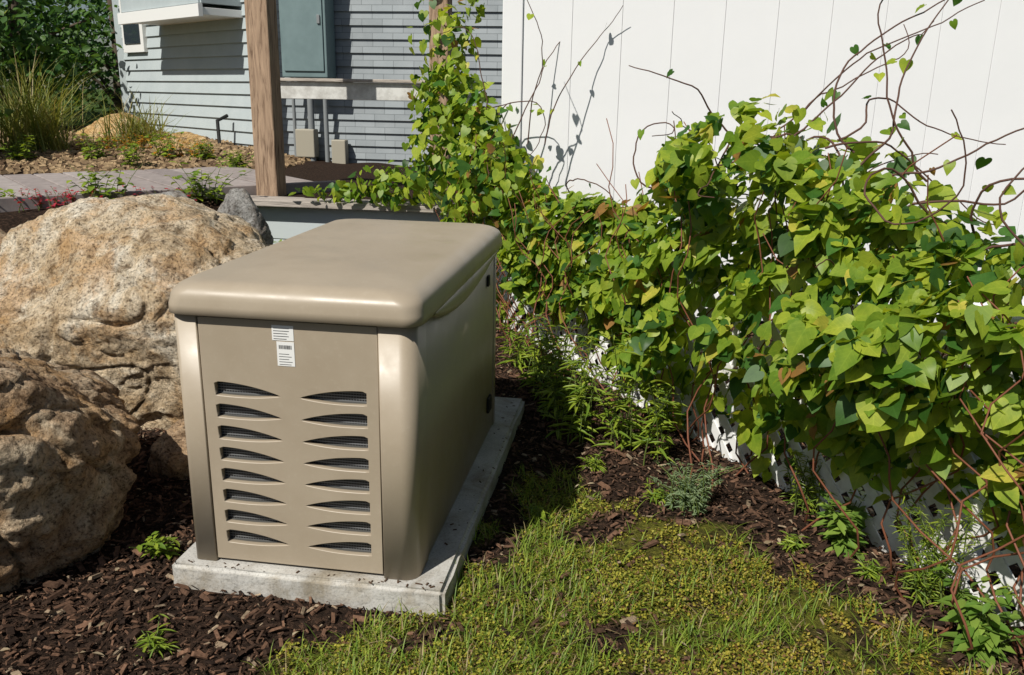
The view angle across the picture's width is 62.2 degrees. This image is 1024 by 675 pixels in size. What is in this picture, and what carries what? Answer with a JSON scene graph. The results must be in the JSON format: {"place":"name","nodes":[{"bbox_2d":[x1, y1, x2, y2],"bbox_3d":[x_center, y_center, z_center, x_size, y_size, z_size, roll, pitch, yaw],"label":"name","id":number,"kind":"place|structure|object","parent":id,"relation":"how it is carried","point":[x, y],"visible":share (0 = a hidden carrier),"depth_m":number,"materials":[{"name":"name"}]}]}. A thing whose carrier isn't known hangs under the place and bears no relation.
{"place":"outdoors","nodes":[
{"label":"outdoors","id":0,"kind":"place"},
{"bbox_2d":[2,0,112,88],"label":"sky","id":1,"kind":"structure","parent":0,"point":[83,6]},
{"bbox_2d":[0,129,316,173],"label":"gravel","id":2,"kind":"structure","parent":0,"point":[61,163],"depth_m":8.01,"materials":[{"name":"beige gravel"}]},
{"bbox_2d":[0,133,38,160],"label":"garden plant","id":3,"kind":"object","parent":2,"relation":"on","point":[13,154],"visible":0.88,"depth_m":7.89,"materials":[{"name":"green plant"}]},
{"bbox_2d":[76,131,131,149],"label":"orange flower","id":4,"kind":"object","parent":2,"relation":"on","point":[108,139],"visible":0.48,"depth_m":8.76,"materials":[{"name":"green plant"}]},
{"bbox_2d":[95,132,176,152],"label":"orange flower","id":5,"kind":"object","parent":2,"relation":"on","point":[144,139],"visible":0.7,"depth_m":8.64,"materials":[{"name":"green plant"}]},
{"bbox_2d":[116,136,157,166],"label":"garden plant","id":6,"kind":"object","parent":2,"relation":"on","point":[128,156],"visible":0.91,"depth_m":7.61,"materials":[{"name":"green plant"}]},
{"bbox_2d":[140,127,183,156],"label":"garden plant","id":7,"kind":"object","parent":2,"relation":"on","point":[165,150],"visible":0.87,"depth_m":8.29,"materials":[{"name":"green plant"}]},
{"bbox_2d":[148,139,215,158],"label":"orange flower","id":8,"kind":"object","parent":2,"relation":"on","point":[181,153],"visible":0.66,"depth_m":8.36,"materials":[{"name":"green plant"}]},
{"bbox_2d":[177,139,216,159],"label":"garden plant","id":9,"kind":"object","parent":2,"relation":"on","point":[206,154],"visible":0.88,"depth_m":8.13,"materials":[{"name":"green plant"}]},
{"bbox_2d":[0,89,1023,674],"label":"ground","id":10,"kind":"structure","parent":0,"point":[304,171],"depth_m":2.37,"materials":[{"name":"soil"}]},
{"bbox_2d":[0,229,6,249],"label":"boulder","id":11,"kind":"object","parent":10,"relation":"on","point":[2,233],"visible":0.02,"depth_m":4.36,"materials":[{"name":"brown stone"}]},
{"bbox_2d":[0,109,13,116],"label":"tree","id":12,"kind":"object","parent":10,"relation":"on","point":[7,112],"visible":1,"depth_m":7.92,"materials":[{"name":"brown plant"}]},
{"bbox_2d":[0,188,15,196],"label":"garden plant","id":13,"kind":"object","parent":10,"relation":"on","point":[9,190],"visible":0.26,"depth_m":4.98,"materials":[{"name":"green plant"}]},
{"bbox_2d":[6,188,67,212],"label":"red flower","id":14,"kind":"object","parent":10,"relation":"on","point":[40,206],"visible":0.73,"depth_m":5.00,"materials":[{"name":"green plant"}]},
{"bbox_2d":[4,0,74,80],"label":"tree","id":15,"kind":"object","parent":10,"relation":"on","point":[66,3],"visible":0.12,"depth_m":11.85,"materials":[{"name":"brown plant"}]},
{"bbox_2d":[0,6,98,88],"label":"tree","id":16,"kind":"object","parent":10,"relation":"on","point":[34,16],"visible":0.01,"depth_m":14.68,"materials":[{"name":"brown plant"}]},
{"bbox_2d":[0,0,113,114],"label":"hedge","id":17,"kind":"object","parent":10,"relation":"on","point":[79,103],"visible":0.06,"depth_m":17.55,"materials":[{"name":"green plant"}]},
{"bbox_2d":[0,0,121,122],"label":"tree","id":18,"kind":"object","parent":10,"relation":"on","point":[19,34],"visible":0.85,"depth_m":10.56,"materials":[{"name":"green plant"}]},
{"bbox_2d":[3,0,122,116],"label":"tree","id":19,"kind":"object","parent":10,"relation":"on","point":[106,88],"visible":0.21,"depth_m":14.59,"materials":[{"name":"plant"}]},
{"bbox_2d":[0,346,140,593],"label":"boulder","id":20,"kind":"object","parent":10,"relation":"on","point":[70,445],"visible":0.93,"depth_m":2.36,"materials":[{"name":"brown stone"}]},
{"bbox_2d":[50,186,105,207],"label":"red flower","id":21,"kind":"object","parent":10,"relation":"on","point":[67,203],"visible":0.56,"depth_m":5.04,"materials":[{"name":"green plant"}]},
{"bbox_2d":[0,44,187,153],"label":"ornamental grass","id":22,"kind":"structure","parent":10,"relation":"on","point":[40,127],"depth_m":8.43,"materials":[{"name":"green plant"}]},
{"bbox_2d":[73,128,122,159],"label":"garden plant","id":23,"kind":"object","parent":10,"relation":"on","point":[89,153],"visible":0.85,"depth_m":8.07,"materials":[{"name":"green plant"}]},
{"bbox_2d":[66,163,142,198],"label":"garden plant","id":24,"kind":"object","parent":10,"relation":"on","point":[91,187],"visible":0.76,"depth_m":5.19,"materials":[{"name":"green plant"}]},
{"bbox_2d":[76,112,147,138],"bbox_3d":[-4.629,-2.316,9.852,0.865,0.585,0.771,11,19,32],"label":"boulder","id":25,"kind":"object","parent":10,"relation":"on","point":[89,130],"visible":0.2,"depth_m":9.68,"materials":[{"name":"beige stone"}]},
{"bbox_2d":[114,185,155,197],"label":"red flower","id":26,"kind":"object","parent":10,"relation":"on","point":[133,193],"visible":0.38,"depth_m":5.33,"materials":[{"name":"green plant"}]},
{"bbox_2d":[0,193,270,429],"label":"boulder","id":27,"kind":"object","parent":10,"relation":"on","point":[89,283],"visible":0.53,"depth_m":3.34,"materials":[{"name":"beige stone"}]},
{"bbox_2d":[105,129,177,141],"bbox_3d":[-4.046,-2.106,9.383,0.974,0.414,0.700,3,16,8],"label":"boulder","id":28,"kind":"object","parent":10,"relation":"on","point":[165,136],"visible":0.03,"depth_m":9.18,"materials":[{"name":"beige stone"}]},
{"bbox_2d":[134,614,178,659],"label":"weed","id":29,"kind":"object","parent":10,"relation":"on","point":[152,639],"visible":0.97,"depth_m":2.09,"materials":[{"name":"green plant"}]},
{"bbox_2d":[129,531,183,559],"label":"weed","id":30,"kind":"object","parent":10,"relation":"on","point":[157,546],"visible":0.93,"depth_m":2.49,"materials":[{"name":"green plant"}]},
{"bbox_2d":[0,166,335,212],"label":"paved walkway","id":31,"kind":"structure","parent":10,"relation":"on","point":[156,179],"depth_m":6.02,"materials":[{"name":"grey concrete"}]},
{"bbox_2d":[147,419,189,479],"bbox_3d":[-1.199,0.427,3.130,0.293,0.222,0.293,3,16,8],"label":"boulder","id":32,"kind":"object","parent":10,"relation":"on","point":[168,458],"visible":0.46,"depth_m":3.02,"materials":[{"name":"brown stone"}]},
{"bbox_2d":[151,190,188,197],"bbox_3d":[-2.061,-0.609,5.113,0.559,0.562,0.388,3,16,8],"label":"boulder","id":33,"kind":"object","parent":10,"relation":"on","point":[175,193],"visible":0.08,"depth_m":4.99,"materials":[{"name":"grey stone"}]},
{"bbox_2d":[146,187,196,201],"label":"red flower","id":34,"kind":"object","parent":10,"relation":"on","point":[181,189],"visible":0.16,"depth_m":5.43,"materials":[{"name":"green plant"}]},
{"bbox_2d":[150,138,196,149],"bbox_3d":[-3.572,-1.936,8.998,0.655,0.360,0.547,3,16,8],"label":"boulder","id":35,"kind":"object","parent":10,"relation":"on","point":[181,142],"visible":0.12,"depth_m":8.87,"materials":[{"name":"beige stone"}]},
{"bbox_2d":[118,0,253,146],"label":"wall side","id":36,"kind":"structure","parent":10,"relation":"on","point":[198,72],"depth_m":9.69,"materials":[{"name":"grey wood"}]},
{"bbox_2d":[112,0,130,113],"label":"corner board","id":37,"kind":"object","parent":36,"relation":"attached to","point":[121,61],"depth_m":10.97,"materials":[{"name":"grey wood"}]},
{"bbox_2d":[119,0,147,52],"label":"window frame","id":38,"kind":"object","parent":36,"relation":"attached to","point":[136,48],"visible":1,"depth_m":10.49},
{"bbox_2d":[120,3,140,43],"bbox_3d":[-4.731,-4.004,10.500,0.460,0.700,0.020,16,22,42],"label":"window glass","id":39,"kind":"object","parent":38,"relation":"in","point":[131,32],"visible":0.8,"depth_m":10.54,"materials":[{"name":"black glass"}]},
{"bbox_2d":[120,0,199,12],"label":"bay front","id":40,"kind":"object","parent":36,"relation":"attached to","point":[132,5],"visible":0.92,"depth_m":9.21,"materials":[{"name":"grey wood"}]},
{"bbox_2d":[136,7,242,25],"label":"bay floor","id":41,"kind":"structure","parent":36,"relation":"attached to","point":[211,14],"depth_m":8.81,"materials":[{"name":"white"}]},
{"bbox_2d":[117,3,202,24],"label":"bay trim","id":42,"kind":"structure","parent":41,"relation":"attached to","point":[171,13],"depth_m":8.97,"materials":[{"name":"white wood"}]},
{"bbox_2d":[200,0,241,6],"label":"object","id":43,"kind":"object","parent":36,"relation":"attached to","point":[230,2],"visible":1,"depth_m":8.61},
{"bbox_2d":[216,114,227,143],"bbox_3d":[-3.009,-2.114,9.095,0.173,0.538,0.476,-14,22,-42],"label":"pipe","id":44,"kind":"object","parent":36,"relation":"attached to","point":[225,116],"depth_m":9.14,"materials":[{"name":"black metal"}]},
{"bbox_2d":[173,132,207,141],"bbox_3d":[-3.727,-2.162,9.652,0.582,0.349,0.554,-9,19,-31],"label":"boulder","id":45,"kind":"object","parent":10,"relation":"on","point":[191,136],"visible":0.1,"depth_m":9.57,"materials":[{"name":"beige stone"}]},
{"bbox_2d":[164,161,251,203],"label":"garden plant","id":46,"kind":"object","parent":10,"relation":"on","point":[193,179],"visible":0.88,"depth_m":5.46,"materials":[{"name":"green plant"}]},
{"bbox_2d":[212,150,253,167],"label":"garden plant","id":47,"kind":"object","parent":10,"relation":"on","point":[235,161],"visible":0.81,"depth_m":7.48,"materials":[{"name":"green plant"}]},
{"bbox_2d":[217,188,273,244],"bbox_3d":[-1.657,-0.647,5.157,0.390,0.519,0.291,0,16,-3],"label":"boulder","id":48,"kind":"object","parent":10,"relation":"on","point":[239,202],"visible":0.33,"depth_m":5.02,"materials":[{"name":"grey stone"}]},
{"bbox_2d":[292,99,329,161],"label":"conduits","id":49,"kind":"object","parent":10,"relation":"on","point":[310,109],"visible":0.13,"depth_m":8.60,"materials":[{"name":"grey metal"}]},
{"bbox_2d":[172,397,524,616],"bbox_3d":[-0.451,0.498,3.048,0.792,0.115,1.541,3,16,8],"label":"concrete pad","id":50,"kind":"object","parent":10,"relation":"on","point":[433,583],"visible":0.38,"depth_m":2.35,"materials":[{"name":"grey concrete"}]},
{"bbox_2d":[168,219,501,579],"bbox_3d":[-0.470,0.086,2.808,0.681,0.816,1.261,3,16,8],"label":"standby generator","id":51,"kind":"object","parent":50,"relation":"on","point":[337,378],"visible":1,"depth_m":2.27,"materials":[{"name":"beige metal"}]},
{"bbox_2d":[257,206,487,243],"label":"retaining wall","id":52,"kind":"structure","parent":10,"relation":"on","point":[284,223],"depth_m":5.59,"materials":[{"name":"grey"}]},
{"bbox_2d":[222,195,475,214],"bbox_3d":[-0.952,-0.866,5.537,1.890,0.040,0.230,3,16,8],"label":"cap board","id":53,"kind":"object","parent":52,"relation":"on","point":[296,202],"visible":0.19,"depth_m":5.47,"materials":[{"name":"white wood"}]},
{"bbox_2d":[244,0,286,195],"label":"wooden post","id":54,"kind":"object","parent":53,"relation":"on","point":[264,70],"visible":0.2,"depth_m":5.63,"materials":[{"name":"brown wood"}]},
{"bbox_2d":[429,0,451,189],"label":"wooden post","id":55,"kind":"object","parent":53,"relation":"on","point":[433,13],"visible":0.07,"depth_m":6.01,"materials":[{"name":"brown wood"}]},
{"bbox_2d":[280,78,474,101],"bbox_3d":[-1.033,-1.852,6.344,1.520,0.150,0.110,3,16,8],"label":"deck railing","id":56,"kind":"object","parent":55,"relation":"attached to","point":[350,89],"visible":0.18,"depth_m":6.34,"materials":[{"name":"paint"}]},
{"bbox_2d":[276,0,502,166],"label":"wall front","id":57,"kind":"structure","parent":10,"relation":"on","point":[371,40],"depth_m":8.48,"materials":[{"name":"grey wood"}]},
{"bbox_2d":[295,129,318,157],"bbox_3d":[-2.099,-1.994,8.697,0.200,0.280,0.130,3,16,8],"label":"telephone box","id":58,"kind":"object","parent":57,"relation":"attached to","point":[307,143],"visible":0.99,"depth_m":8.64,"materials":[{"name":"beige plastic"}]},
{"bbox_2d":[279,0,335,77],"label":"electric meter box","id":59,"kind":"object","parent":57,"relation":"attached to","point":[329,71],"visible":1,"depth_m":8.32,"materials":[{"name":"paint"}]},
{"bbox_2d":[281,0,323,70],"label":"meter box door","id":60,"kind":"structure","parent":59,"relation":"attached to","point":[302,34],"depth_m":8.23,"materials":[{"name":"teal metal"}]},
{"bbox_2d":[316,15,319,23],"bbox_3d":[-1.865,-3.063,8.158,0.030,0.080,0.013,3,16,8],"label":"meter box hasp","id":61,"kind":"object","parent":60,"relation":"attached to","point":[318,18],"visible":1,"depth_m":8.15,"materials":[{"name":"grey metal"}]},
{"bbox_2d":[331,139,348,163],"bbox_3d":[-1.764,-1.901,8.705,0.150,0.250,0.100,3,16,8],"label":"cable box","id":62,"kind":"object","parent":57,"relation":"attached to","point":[340,154],"visible":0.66,"depth_m":8.66,"materials":[{"name":"beige"}]},
{"bbox_2d":[0,369,992,674],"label":"leaf litter","id":63,"kind":"object","parent":10,"relation":"on","point":[558,557],"visible":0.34,"depth_m":2.29,"materials":[{"name":"brown plant"}]},
{"bbox_2d":[496,315,544,372],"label":"wildflower plant","id":64,"kind":"object","parent":10,"relation":"on","point":[518,347],"visible":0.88,"depth_m":4.26,"materials":[{"name":"green plant"}]},
{"bbox_2d":[516,312,557,384],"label":"wildflower plant","id":65,"kind":"object","parent":10,"relation":"on","point":[534,356],"visible":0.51,"depth_m":4.05,"materials":[{"name":"green plant"}]},
{"bbox_2d":[524,503,559,527],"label":"weed","id":66,"kind":"object","parent":10,"relation":"on","point":[541,514],"visible":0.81,"depth_m":2.80,"materials":[{"name":"green plant"}]},
{"bbox_2d":[517,319,582,403],"bbox_3d":[0.169,0.104,3.813,0.305,0.404,0.306,3,16,8],"label":"wildflower plant","id":67,"kind":"object","parent":10,"relation":"on","point":[546,380],"visible":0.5,"depth_m":3.80,"materials":[{"name":"green plant"}]},
{"bbox_2d":[529,313,617,423],"bbox_3d":[0.263,0.138,3.588,0.366,0.490,0.336,3,16,8],"label":"wildflower plant","id":68,"kind":"object","parent":10,"relation":"on","point":[559,401],"visible":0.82,"depth_m":3.58,"materials":[{"name":"green plant"}]},
{"bbox_2d":[535,335,614,444],"bbox_3d":[0.246,0.214,3.375,0.302,0.449,0.410,-1,16,-6],"label":"wildflower plant","id":69,"kind":"object","parent":10,"relation":"on","point":[586,409],"visible":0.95,"depth_m":3.38,"materials":[{"name":"green plant"}]},
{"bbox_2d":[576,449,605,473],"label":"weed","id":70,"kind":"object","parent":10,"relation":"on","point":[595,465],"visible":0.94,"depth_m":3.14,"materials":[{"name":"green plant"}]},
{"bbox_2d":[569,329,662,452],"bbox_3d":[0.384,0.208,3.257,0.350,0.515,0.505,3,16,8],"label":"wildflower plant","id":71,"kind":"object","parent":10,"relation":"on","point":[631,424],"visible":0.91,"depth_m":3.28,"materials":[{"name":"green plant"}]},
{"bbox_2d":[243,459,1020,674],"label":"grass","id":72,"kind":"structure","parent":10,"relation":"on","point":[774,621],"depth_m":2.23,"materials":[{"name":"green plant"}]},
{"bbox_2d":[268,471,1011,674],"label":"moss","id":73,"kind":"object","parent":10,"relation":"on","point":[714,669],"visible":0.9,"depth_m":2.28,"materials":[{"name":"green plant"}]},
{"bbox_2d":[288,0,1023,667],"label":"climbing vine","id":74,"kind":"object","parent":10,"relation":"on","point":[848,380],"visible":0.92,"depth_m":2.61,"materials":[{"name":"green plant"}]},
{"bbox_2d":[627,380,687,465],"bbox_3d":[0.537,0.305,3.171,0.228,0.385,0.306,12,19,32],"label":"wildflower plant","id":75,"kind":"object","parent":10,"relation":"on","point":[655,419],"visible":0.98,"depth_m":3.17,"materials":[{"name":"green plant"}]},
{"bbox_2d":[642,478,677,508],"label":"weed","id":76,"kind":"object","parent":10,"relation":"on","point":[656,493],"visible":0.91,"depth_m":2.93,"materials":[{"name":"green plant"}]},
{"bbox_2d":[647,457,743,516],"bbox_3d":[0.540,0.512,2.823,0.423,0.189,0.260,-12,20,-38],"label":"lavender plant","id":77,"kind":"object","parent":10,"relation":"on","point":[686,495],"visible":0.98,"depth_m":2.85,"materials":[{"name":"green plant"}]},
{"bbox_2d":[496,227,1023,626],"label":"lattice fence","id":78,"kind":"object","parent":10,"relation":"on","point":[1000,566],"visible":0.09,"depth_m":2.74,"materials":[{"name":"white plastic"}]},
{"bbox_2d":[501,0,1023,322],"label":"white vinyl fence","id":79,"kind":"object","parent":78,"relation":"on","point":[720,55],"visible":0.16,"depth_m":4.80,"materials":[{"name":"white plastic"}]},
{"bbox_2d":[777,531,810,555],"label":"weed","id":80,"kind":"object","parent":10,"relation":"on","point":[791,542],"visible":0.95,"depth_m":2.63,"materials":[{"name":"green plant"}]},
{"bbox_2d":[775,444,836,526],"bbox_3d":[0.961,0.477,2.801,0.205,0.283,0.308,9,18,26],"label":"fennel plant","id":81,"kind":"object","parent":10,"relation":"on","point":[812,480],"visible":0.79,"depth_m":2.84,"materials":[{"name":"green plant"}]},
{"bbox_2d":[812,486,872,561],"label":"sedum plant","id":82,"kind":"object","parent":10,"relation":"on","point":[840,534],"visible":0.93,"depth_m":2.61,"materials":[{"name":"green plant"}]},
{"bbox_2d":[850,553,886,586],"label":"weed","id":83,"kind":"object","parent":10,"relation":"on","point":[872,570],"visible":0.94,"depth_m":2.46,"materials":[{"name":"green plant"}]},
{"bbox_2d":[886,482,1006,615],"bbox_3d":[1.173,0.577,2.303,0.300,0.345,0.214,13,20,35],"label":"fennel plant","id":84,"kind":"object","parent":10,"relation":"on","point":[933,577],"visible":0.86,"depth_m":2.29,"materials":[{"name":"green plant"}]},
{"bbox_2d":[932,566,1023,668],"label":"sedum plant","id":85,"kind":"object","parent":10,"relation":"on","point":[990,644],"visible":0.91,"depth_m":2.13,"materials":[{"name":"green plant"}]},
{"bbox_2d":[990,573,1023,658],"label":"fennel plant","id":86,"kind":"object","parent":10,"relation":"on","point":[1009,592],"visible":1,"depth_m":1.96,"materials":[{"name":"green plant"}]}
]}

